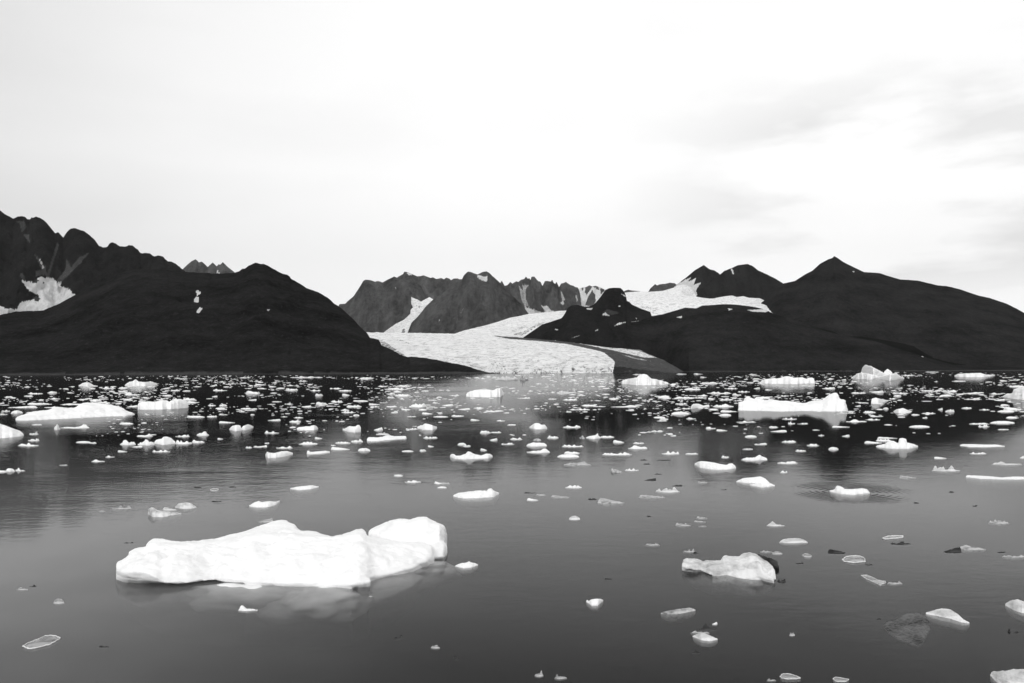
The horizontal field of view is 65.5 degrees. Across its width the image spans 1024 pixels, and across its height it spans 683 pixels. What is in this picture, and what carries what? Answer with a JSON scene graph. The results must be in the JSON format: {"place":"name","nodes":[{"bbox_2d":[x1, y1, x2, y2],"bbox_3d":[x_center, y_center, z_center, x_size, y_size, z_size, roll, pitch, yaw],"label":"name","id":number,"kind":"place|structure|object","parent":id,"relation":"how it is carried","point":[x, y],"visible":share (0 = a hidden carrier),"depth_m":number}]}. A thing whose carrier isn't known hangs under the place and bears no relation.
{"place":"outdoors","nodes":[
{"label":"outdoors","id":0,"kind":"place"},
{"bbox_2d":[0,211,184,314],"bbox_3d":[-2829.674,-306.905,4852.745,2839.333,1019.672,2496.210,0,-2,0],"label":"mountain","id":1,"kind":"structure","parent":0,"point":[43,265],"depth_m":4407.47},
{"bbox_2d":[183,259,234,273],"bbox_3d":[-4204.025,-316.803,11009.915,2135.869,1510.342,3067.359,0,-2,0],"label":"mountain","id":2,"kind":"structure","parent":0,"point":[195,265],"depth_m":10459.23},
{"bbox_2d":[0,263,495,374],"bbox_3d":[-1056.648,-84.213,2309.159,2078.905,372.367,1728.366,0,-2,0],"label":"hill","id":3,"kind":"structure","parent":0,"point":[255,318],"depth_m":1776.02},
{"bbox_2d":[339,277,426,332],"bbox_3d":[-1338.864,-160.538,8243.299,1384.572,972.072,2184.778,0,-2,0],"label":"mountain","id":4,"kind":"structure","parent":0,"point":[370,306],"depth_m":7713.77},
{"bbox_2d":[384,297,432,332],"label":"glacier","id":5,"kind":"object","parent":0,"point":[402,326],"visible":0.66,"depth_m":7059.91},
{"bbox_2d":[397,272,461,298],"bbox_3d":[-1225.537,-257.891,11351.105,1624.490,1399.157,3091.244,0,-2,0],"label":"mountain","id":6,"kind":"structure","parent":0,"point":[432,288],"depth_m":10917.61},
{"bbox_2d":[408,271,527,333],"bbox_3d":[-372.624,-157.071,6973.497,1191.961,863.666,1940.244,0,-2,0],"label":"mountain","id":7,"kind":"structure","parent":0,"point":[470,300],"depth_m":6495.62},
{"bbox_2d":[455,311,565,337],"bbox_3d":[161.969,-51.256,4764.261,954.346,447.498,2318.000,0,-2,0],"label":"glacier","id":8,"kind":"object","parent":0,"point":[522,326],"visible":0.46,"depth_m":4666.00},
{"bbox_2d":[0,371,1023,682],"bbox_3d":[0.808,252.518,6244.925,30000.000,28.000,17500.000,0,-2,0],"label":"water","id":9,"kind":"structure","parent":0,"point":[514,607],"depth_m":162.34},
{"bbox_2d":[0,424,23,451],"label":"ice floe","id":10,"kind":"object","parent":9,"relation":"on","point":[11,438],"visible":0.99,"depth_m":49.68},
{"bbox_2d":[8,406,36,410],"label":"ice floe","id":11,"kind":"object","parent":9,"relation":"on","point":[30,408],"visible":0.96,"depth_m":91.91},
{"bbox_2d":[18,443,38,448],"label":"ice floe","id":12,"kind":"object","parent":9,"relation":"on","point":[29,446],"visible":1,"depth_m":43.71},
{"bbox_2d":[27,403,51,406],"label":"ice floe","id":13,"kind":"object","parent":9,"relation":"on","point":[40,404],"visible":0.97,"depth_m":101.50},
{"bbox_2d":[22,635,60,651],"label":"ice floe","id":14,"kind":"object","parent":9,"relation":"on","point":[45,642],"visible":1,"depth_m":11.77},
{"bbox_2d":[53,598,63,605],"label":"ice fragment","id":15,"kind":"object","parent":9,"relation":"on","point":[58,601],"visible":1,"depth_m":13.84},
{"bbox_2d":[60,424,88,431],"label":"ice floe","id":16,"kind":"object","parent":9,"relation":"on","point":[83,427],"visible":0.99,"depth_m":57.69},
{"bbox_2d":[15,402,134,445],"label":"ice floe","id":17,"kind":"object","parent":9,"relation":"on","point":[49,435],"visible":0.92,"depth_m":70.82},
{"bbox_2d":[60,403,113,407],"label":"ice floe","id":18,"kind":"object","parent":9,"relation":"on","point":[68,405],"visible":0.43,"depth_m":99.75},
{"bbox_2d":[110,506,131,511],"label":"ice fragment","id":19,"kind":"object","parent":9,"relation":"on","point":[120,508],"visible":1,"depth_m":23.43},
{"bbox_2d":[120,440,135,446],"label":"ice floe","id":20,"kind":"object","parent":9,"relation":"on","point":[125,443],"visible":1,"depth_m":44.14},
{"bbox_2d":[125,379,156,391],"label":"ice floe","id":21,"kind":"object","parent":9,"relation":"on","point":[135,382],"visible":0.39,"depth_m":236.25},
{"bbox_2d":[138,439,154,447],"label":"ice floe","id":22,"kind":"object","parent":9,"relation":"on","point":[146,443],"visible":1,"depth_m":43.93},
{"bbox_2d":[138,399,187,421],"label":"ice floe","id":23,"kind":"object","parent":9,"relation":"on","point":[160,407],"visible":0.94,"depth_m":86.96},
{"bbox_2d":[154,437,174,449],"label":"ice floe","id":24,"kind":"object","parent":9,"relation":"on","point":[164,443],"visible":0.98,"depth_m":44.51},
{"bbox_2d":[148,507,181,525],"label":"ice floe","id":25,"kind":"object","parent":9,"relation":"on","point":[158,517],"visible":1,"depth_m":22.19},
{"bbox_2d":[175,440,191,445],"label":"ice floe","id":26,"kind":"object","parent":9,"relation":"on","point":[181,443],"visible":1,"depth_m":44.56},
{"bbox_2d":[175,502,196,514],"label":"ice floe","id":27,"kind":"object","parent":9,"relation":"on","point":[185,508],"visible":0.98,"depth_m":23.44},
{"bbox_2d":[229,425,241,433],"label":"ice floe","id":28,"kind":"object","parent":9,"relation":"on","point":[235,429],"visible":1,"depth_m":54.54},
{"bbox_2d":[241,424,252,432],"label":"ice floe","id":29,"kind":"object","parent":9,"relation":"on","point":[247,428],"visible":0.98,"depth_m":55.55},
{"bbox_2d":[238,605,257,613],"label":"ice floe","id":30,"kind":"object","parent":9,"relation":"on","point":[242,609],"visible":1,"depth_m":13.37},
{"bbox_2d":[249,501,279,514],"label":"ice floe","id":31,"kind":"object","parent":9,"relation":"on","point":[263,508],"visible":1,"depth_m":23.67},
{"bbox_2d":[265,451,292,464],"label":"ice floe","id":32,"kind":"object","parent":9,"relation":"on","point":[280,457],"visible":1,"depth_m":37.50},
{"bbox_2d":[116,517,461,648],"bbox_3d":[-4.580,5.044,16.563,7.030,2.221,5.468,0,-2,0],"label":"ice floe","id":33,"kind":"object","parent":9,"relation":"on","point":[293,585],"visible":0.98,"depth_m":15.35},
{"bbox_2d":[290,485,318,496],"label":"ice floe","id":34,"kind":"object","parent":9,"relation":"on","point":[304,491],"visible":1,"depth_m":27.20},
{"bbox_2d":[297,425,317,434],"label":"ice floe","id":35,"kind":"object","parent":9,"relation":"on","point":[312,429],"visible":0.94,"depth_m":55.11},
{"bbox_2d":[299,442,317,446],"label":"ice floe","id":36,"kind":"object","parent":9,"relation":"on","point":[307,444],"visible":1,"depth_m":44.08},
{"bbox_2d":[307,451,329,459],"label":"ice floe","id":37,"kind":"object","parent":9,"relation":"on","point":[316,455],"visible":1,"depth_m":39.04},
{"bbox_2d":[331,447,349,451],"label":"ice floe","id":38,"kind":"object","parent":9,"relation":"on","point":[335,449],"visible":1,"depth_m":41.01},
{"bbox_2d":[343,425,360,436],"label":"ice floe","id":39,"kind":"object","parent":9,"relation":"on","point":[352,431],"visible":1,"depth_m":53.01},
{"bbox_2d":[367,435,406,449],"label":"ice floe","id":40,"kind":"object","parent":9,"relation":"on","point":[384,442],"visible":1,"depth_m":46.77},
{"bbox_2d":[410,403,426,408],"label":"ice floe","id":41,"kind":"object","parent":9,"relation":"on","point":[419,406],"visible":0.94,"depth_m":90.23},
{"bbox_2d":[417,424,436,434],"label":"ice floe","id":42,"kind":"object","parent":9,"relation":"on","point":[428,429],"visible":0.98,"depth_m":55.10},
{"bbox_2d":[455,561,477,573],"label":"ice floe","id":43,"kind":"object","parent":9,"relation":"on","point":[468,567],"visible":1,"depth_m":16.28},
{"bbox_2d":[450,451,492,469],"bbox_3d":[-1.923,5.507,36.952,2.029,0.814,1.657,0,-2,0],"label":"ice floe","id":44,"kind":"object","parent":9,"relation":"on","point":[468,460],"visible":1,"depth_m":36.53},
{"bbox_2d":[453,488,498,508],"bbox_3d":[-1.157,5.055,25.610,1.484,0.619,1.138,0,-2,0],"label":"ice floe","id":45,"kind":"object","parent":9,"relation":"on","point":[478,499],"visible":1,"depth_m":25.27},
{"bbox_2d":[466,388,502,406],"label":"iceberg","id":46,"kind":"object","parent":9,"relation":"on","point":[496,394],"visible":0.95,"depth_m":124.88},
{"bbox_2d":[495,376,517,380],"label":"iceberg","id":47,"kind":"object","parent":9,"relation":"on","point":[506,378],"visible":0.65,"depth_m":361.70},
{"bbox_2d":[0,372,1023,466],"bbox_3d":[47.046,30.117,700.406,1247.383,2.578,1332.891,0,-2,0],"label":"brash ice","id":48,"kind":"structure","parent":9,"relation":"on","point":[663,419],"depth_m":107.10},
{"bbox_2d":[526,442,546,448],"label":"ice floe","id":49,"kind":"object","parent":9,"relation":"on","point":[533,445],"visible":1,"depth_m":42.55},
{"bbox_2d":[529,423,546,433],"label":"ice floe","id":50,"kind":"object","parent":9,"relation":"on","point":[536,428],"visible":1,"depth_m":55.21},
{"bbox_2d":[527,449,549,455],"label":"ice floe","id":51,"kind":"object","parent":9,"relation":"on","point":[541,452],"visible":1,"depth_m":39.18},
{"bbox_2d":[551,495,568,499],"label":"ice fragment","id":52,"kind":"object","parent":9,"relation":"on","point":[557,497],"visible":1,"depth_m":25.28},
{"bbox_2d":[557,391,574,398],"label":"ice floe","id":53,"kind":"object","parent":9,"relation":"on","point":[563,394],"visible":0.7,"depth_m":139.10},
{"bbox_2d":[557,454,578,459],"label":"ice floe","id":54,"kind":"object","parent":9,"relation":"on","point":[568,456],"visible":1,"depth_m":37.06},
{"bbox_2d":[562,445,583,449],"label":"ice floe","id":55,"kind":"object","parent":9,"relation":"on","point":[573,447],"visible":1,"depth_m":42.15},
{"bbox_2d":[564,461,591,467],"bbox_3d":[2.800,5.347,34.406,1.195,0.193,1.493,0,-2,0],"label":"ice fragment","id":56,"kind":"object","parent":9,"relation":"on","point":[584,464],"visible":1,"depth_m":33.89},
{"bbox_2d":[586,433,600,442],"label":"ice floe","id":57,"kind":"object","parent":9,"relation":"on","point":[595,438],"visible":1,"depth_m":47.35},
{"bbox_2d":[586,599,602,610],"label":"ice floe","id":58,"kind":"object","parent":9,"relation":"on","point":[594,604],"visible":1,"depth_m":13.63},
{"bbox_2d":[597,498,624,506],"bbox_3d":[2.874,4.938,24.381,0.732,0.172,1.036,1,-3,-36],"label":"ice fragment","id":59,"kind":"object","parent":9,"relation":"on","point":[605,502],"visible":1,"depth_m":24.13},
{"bbox_2d":[602,452,631,458],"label":"ice floe","id":60,"kind":"object","parent":9,"relation":"on","point":[617,456],"visible":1,"depth_m":38.03},
{"bbox_2d":[611,405,639,410],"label":"ice floe","id":61,"kind":"object","parent":9,"relation":"on","point":[622,408],"visible":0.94,"depth_m":88.58},
{"bbox_2d":[628,445,646,450],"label":"ice floe","id":62,"kind":"object","parent":9,"relation":"on","point":[635,448],"visible":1,"depth_m":40.99},
{"bbox_2d":[622,374,667,396],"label":"iceberg","id":63,"kind":"object","parent":9,"relation":"on","point":[643,379],"visible":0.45,"depth_m":228.12},
{"bbox_2d":[639,495,661,500],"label":"ice fragment","id":64,"kind":"object","parent":9,"relation":"on","point":[648,497],"visible":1,"depth_m":25.19},
{"bbox_2d":[655,487,679,494],"bbox_3d":[5.160,5.021,26.709,0.814,0.160,1.130,0,-2,0],"label":"ice fragment","id":65,"kind":"object","parent":9,"relation":"on","point":[666,491],"visible":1,"depth_m":26.36},
{"bbox_2d":[662,451,678,455],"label":"ice floe","id":66,"kind":"object","parent":9,"relation":"on","point":[668,453],"visible":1,"depth_m":38.32},
{"bbox_2d":[661,608,695,622],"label":"ice floe","id":67,"kind":"object","parent":9,"relation":"on","point":[678,615],"visible":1,"depth_m":13.14},
{"bbox_2d":[671,412,688,416],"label":"ice floe","id":68,"kind":"object","parent":9,"relation":"on","point":[679,414],"visible":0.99,"depth_m":73.26},
{"bbox_2d":[691,404,708,412],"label":"ice floe","id":69,"kind":"object","parent":9,"relation":"on","point":[694,408],"visible":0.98,"depth_m":86.46},
{"bbox_2d":[693,633,717,647],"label":"ice floe","id":70,"kind":"object","parent":9,"relation":"on","point":[704,640],"visible":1,"depth_m":11.84},
{"bbox_2d":[698,624,715,631],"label":"ice fragment","id":71,"kind":"object","parent":9,"relation":"on","point":[705,628],"visible":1,"depth_m":12.32},
{"bbox_2d":[695,461,735,479],"bbox_3d":[8.221,5.322,32.994,1.950,0.684,1.419,-2,-3,36],"label":"ice floe","id":72,"kind":"object","parent":9,"relation":"on","point":[711,470],"visible":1,"depth_m":32.45},
{"bbox_2d":[713,404,733,409],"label":"ice floe","id":73,"kind":"object","parent":9,"relation":"on","point":[723,407],"visible":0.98,"depth_m":87.85},
{"bbox_2d":[682,552,778,596],"bbox_3d":[4.470,4.683,16.256,1.853,0.794,2.049,-1,-2,22],"label":"ice floe","id":74,"kind":"object","parent":9,"relation":"on","point":[749,574],"visible":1,"depth_m":15.61},
{"bbox_2d":[736,476,768,491],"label":"ice floe","id":75,"kind":"object","parent":9,"relation":"on","point":[743,483],"visible":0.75,"depth_m":28.42},
{"bbox_2d":[741,455,766,463],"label":"ice floe","id":76,"kind":"object","parent":9,"relation":"on","point":[757,459],"visible":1,"depth_m":35.57},
{"bbox_2d":[750,483,774,493],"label":"ice floe","id":77,"kind":"object","parent":9,"relation":"on","point":[762,488],"visible":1,"depth_m":27.47},
{"bbox_2d":[766,521,784,527],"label":"ice fragment","id":78,"kind":"object","parent":9,"relation":"on","point":[772,524],"visible":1,"depth_m":20.55},
{"bbox_2d":[760,376,814,396],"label":"iceberg","id":79,"kind":"object","parent":9,"relation":"on","point":[789,380],"visible":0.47,"depth_m":243.04},
{"bbox_2d":[777,461,797,465],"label":"ice floe","id":80,"kind":"object","parent":9,"relation":"on","point":[791,463],"visible":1,"depth_m":34.30},
{"bbox_2d":[780,673,800,682],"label":"ice floe","id":81,"kind":"object","parent":9,"relation":"on","point":[787,677],"visible":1,"depth_m":10.35},
{"bbox_2d":[738,393,847,436],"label":"iceberg","id":82,"kind":"object","parent":9,"relation":"on","point":[764,415],"visible":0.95,"depth_m":78.77},
{"bbox_2d":[779,538,807,545],"bbox_3d":[6.561,4.722,18.705,0.694,0.117,0.566,0,-2,0],"label":"ice fragment","id":83,"kind":"object","parent":9,"relation":"on","point":[792,542],"visible":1,"depth_m":18.52},
{"bbox_2d":[828,549,845,555],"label":"ice fragment","id":84,"kind":"object","parent":9,"relation":"on","point":[835,552],"visible":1,"depth_m":17.45},
{"bbox_2d":[833,677,848,682],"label":"ice floe","id":85,"kind":"object","parent":9,"relation":"on","point":[839,680],"visible":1,"depth_m":10.28},
{"bbox_2d":[830,486,869,504],"bbox_3d":[11.140,5.026,26.090,1.277,0.545,1.173,0,-2,0],"label":"ice floe","id":86,"kind":"object","parent":9,"relation":"on","point":[840,494],"visible":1,"depth_m":25.82},
{"bbox_2d":[842,555,865,564],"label":"ice floe","id":87,"kind":"object","parent":9,"relation":"on","point":[854,560],"visible":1,"depth_m":16.74},
{"bbox_2d":[846,419,866,424],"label":"ice floe","id":88,"kind":"object","parent":9,"relation":"on","point":[854,421],"visible":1,"depth_m":61.80},
{"bbox_2d":[861,575,885,587],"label":"ice floe","id":89,"kind":"object","parent":9,"relation":"on","point":[874,581],"visible":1,"depth_m":15.13},
{"bbox_2d":[851,365,903,392],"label":"iceberg","id":90,"kind":"object","parent":9,"relation":"on","point":[869,372],"visible":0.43,"depth_m":374.27},
{"bbox_2d":[871,398,887,407],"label":"ice floe","id":91,"kind":"object","parent":9,"relation":"on","point":[876,401],"visible":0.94,"depth_m":95.61},
{"bbox_2d":[882,535,903,540],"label":"ice floe","id":92,"kind":"object","parent":9,"relation":"on","point":[892,537],"visible":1,"depth_m":18.96},
{"bbox_2d":[876,438,917,458],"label":"ice floe","id":93,"kind":"object","parent":9,"relation":"on","point":[902,448],"visible":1,"depth_m":40.77},
{"bbox_2d":[890,541,910,546],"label":"ice fragment","id":94,"kind":"object","parent":9,"relation":"on","point":[902,544],"visible":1,"depth_m":18.30},
{"bbox_2d":[893,408,911,416],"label":"ice floe","id":95,"kind":"object","parent":9,"relation":"on","point":[899,411],"visible":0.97,"depth_m":74.92},
{"bbox_2d":[884,613,929,647],"bbox_3d":[6.142,4.445,12.383,0.630,0.121,1.625,-2,-3,35],"label":"ice floe","id":96,"kind":"object","parent":9,"relation":"on","point":[912,629],"visible":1,"depth_m":12.26},
{"bbox_2d":[909,425,929,429],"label":"ice floe","id":97,"kind":"object","parent":9,"relation":"on","point":[919,427],"visible":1,"depth_m":55.75},
{"bbox_2d":[931,466,959,474],"bbox_3d":[17.618,5.188,32.245,0.974,0.244,2.078,-2,-3,32],"label":"ice fragment","id":98,"kind":"object","parent":9,"relation":"on","point":[950,470],"visible":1,"depth_m":31.61},
{"bbox_2d":[926,608,969,631],"bbox_3d":[7.024,4.529,12.900,0.472,0.281,0.681,0,-2,0],"label":"ice floe","id":99,"kind":"object","parent":9,"relation":"on","point":[947,618],"visible":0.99,"depth_m":12.86},
{"bbox_2d":[943,547,961,554],"bbox_3d":[9.828,4.636,17.619,0.677,0.122,0.240,1,-3,-31],"label":"ice fragment","id":100,"kind":"object","parent":9,"relation":"on","point":[954,551],"visible":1,"depth_m":17.50},
{"bbox_2d":[960,545,985,552],"bbox_3d":[10.233,4.676,17.809,0.635,0.123,0.470,1,-3,-35],"label":"ice fragment","id":101,"kind":"object","parent":9,"relation":"on","point":[966,549],"visible":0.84,"depth_m":17.73},
{"bbox_2d":[954,373,994,376],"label":"ice floe","id":102,"kind":"object","parent":9,"relation":"on","point":[971,375],"visible":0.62,"depth_m":453.97},
{"bbox_2d":[960,444,1004,457],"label":"ice floe","id":103,"kind":"object","parent":9,"relation":"on","point":[993,450],"visible":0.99,"depth_m":41.42},
{"bbox_2d":[966,475,1023,497],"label":"ice floe","id":104,"kind":"object","parent":9,"relation":"on","point":[1002,487],"visible":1,"depth_m":29.11},
{"bbox_2d":[988,520,1008,525],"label":"ice fragment","id":105,"kind":"object","parent":9,"relation":"on","point":[998,523],"visible":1,"depth_m":20.76},
{"bbox_2d":[990,421,1014,425],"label":"ice floe","id":106,"kind":"object","parent":9,"relation":"on","point":[1001,423],"visible":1,"depth_m":59.56},
{"bbox_2d":[991,462,1021,467],"bbox_3d":[21.040,5.280,33.888,1.355,0.201,0.930,1,-3,-37],"label":"ice fragment","id":107,"kind":"object","parent":9,"relation":"on","point":[1001,464],"visible":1,"depth_m":33.63},
{"bbox_2d":[990,669,1023,682],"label":"ice floe","id":108,"kind":"object","parent":9,"relation":"on","point":[1012,676],"visible":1,"depth_m":10.16},
{"bbox_2d":[1002,555,1023,560],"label":"ice fragment","id":109,"kind":"object","parent":9,"relation":"on","point":[1016,558],"visible":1,"depth_m":17.00},
{"bbox_2d":[1003,387,1023,412],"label":"iceberg","id":110,"kind":"object","parent":9,"relation":"on","point":[1017,393],"visible":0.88,"depth_m":109.41},
{"bbox_2d":[1005,599,1023,621],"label":"ice floe","id":111,"kind":"object","parent":9,"relation":"on","point":[1014,609],"visible":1,"depth_m":13.25},
{"bbox_2d":[0,0,1023,312],"label":"sky","id":112,"kind":"structure","parent":0,"point":[332,146]},
{"bbox_2d":[366,332,682,386],"bbox_3d":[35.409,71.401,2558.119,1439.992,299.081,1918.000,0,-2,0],"label":"glacier","id":113,"kind":"object","parent":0,"point":[495,354],"visible":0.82,"depth_m":1931.88},
{"bbox_2d":[501,277,585,313],"bbox_3d":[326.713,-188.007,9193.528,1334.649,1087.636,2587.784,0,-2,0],"label":"mountain","id":114,"kind":"structure","parent":0,"point":[533,295],"depth_m":8725.52},
{"bbox_2d":[523,288,658,357],"bbox_3d":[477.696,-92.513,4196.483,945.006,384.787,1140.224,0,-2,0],"label":"hill","id":115,"kind":"structure","parent":0,"point":[607,317],"depth_m":3937.84},
{"bbox_2d":[579,285,604,306],"bbox_3d":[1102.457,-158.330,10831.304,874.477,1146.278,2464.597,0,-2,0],"label":"mountain","id":116,"kind":"structure","parent":0,"point":[590,295],"depth_m":10406.31},
{"bbox_2d":[648,283,675,291],"bbox_3d":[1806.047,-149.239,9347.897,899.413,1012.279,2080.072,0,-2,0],"label":"mountain","id":117,"kind":"structure","parent":0,"point":[660,287],"depth_m":8989.41},
{"bbox_2d":[673,265,719,295],"bbox_3d":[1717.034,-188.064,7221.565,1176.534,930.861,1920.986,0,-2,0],"label":"mountain","id":118,"kind":"structure","parent":0,"point":[698,279],"depth_m":6843.98},
{"bbox_2d":[625,285,771,315],"bbox_3d":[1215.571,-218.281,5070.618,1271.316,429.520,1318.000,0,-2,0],"label":"glacier","id":119,"kind":"object","parent":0,"point":[655,303],"visible":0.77,"depth_m":4822.52},
{"bbox_2d":[696,264,782,299],"bbox_3d":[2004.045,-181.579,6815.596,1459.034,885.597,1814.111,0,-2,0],"label":"mountain","id":120,"kind":"structure","parent":0,"point":[748,280],"depth_m":6415.59},
{"bbox_2d":[627,304,1023,371],"bbox_3d":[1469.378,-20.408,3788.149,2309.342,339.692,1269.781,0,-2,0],"label":"hill","id":121,"kind":"structure","parent":0,"point":[723,338],"depth_m":3461.20},
{"bbox_2d":[761,256,1023,366],"bbox_3d":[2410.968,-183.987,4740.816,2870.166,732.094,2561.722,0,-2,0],"label":"mountain","id":122,"kind":"structure","parent":0,"point":[942,323],"depth_m":4328.51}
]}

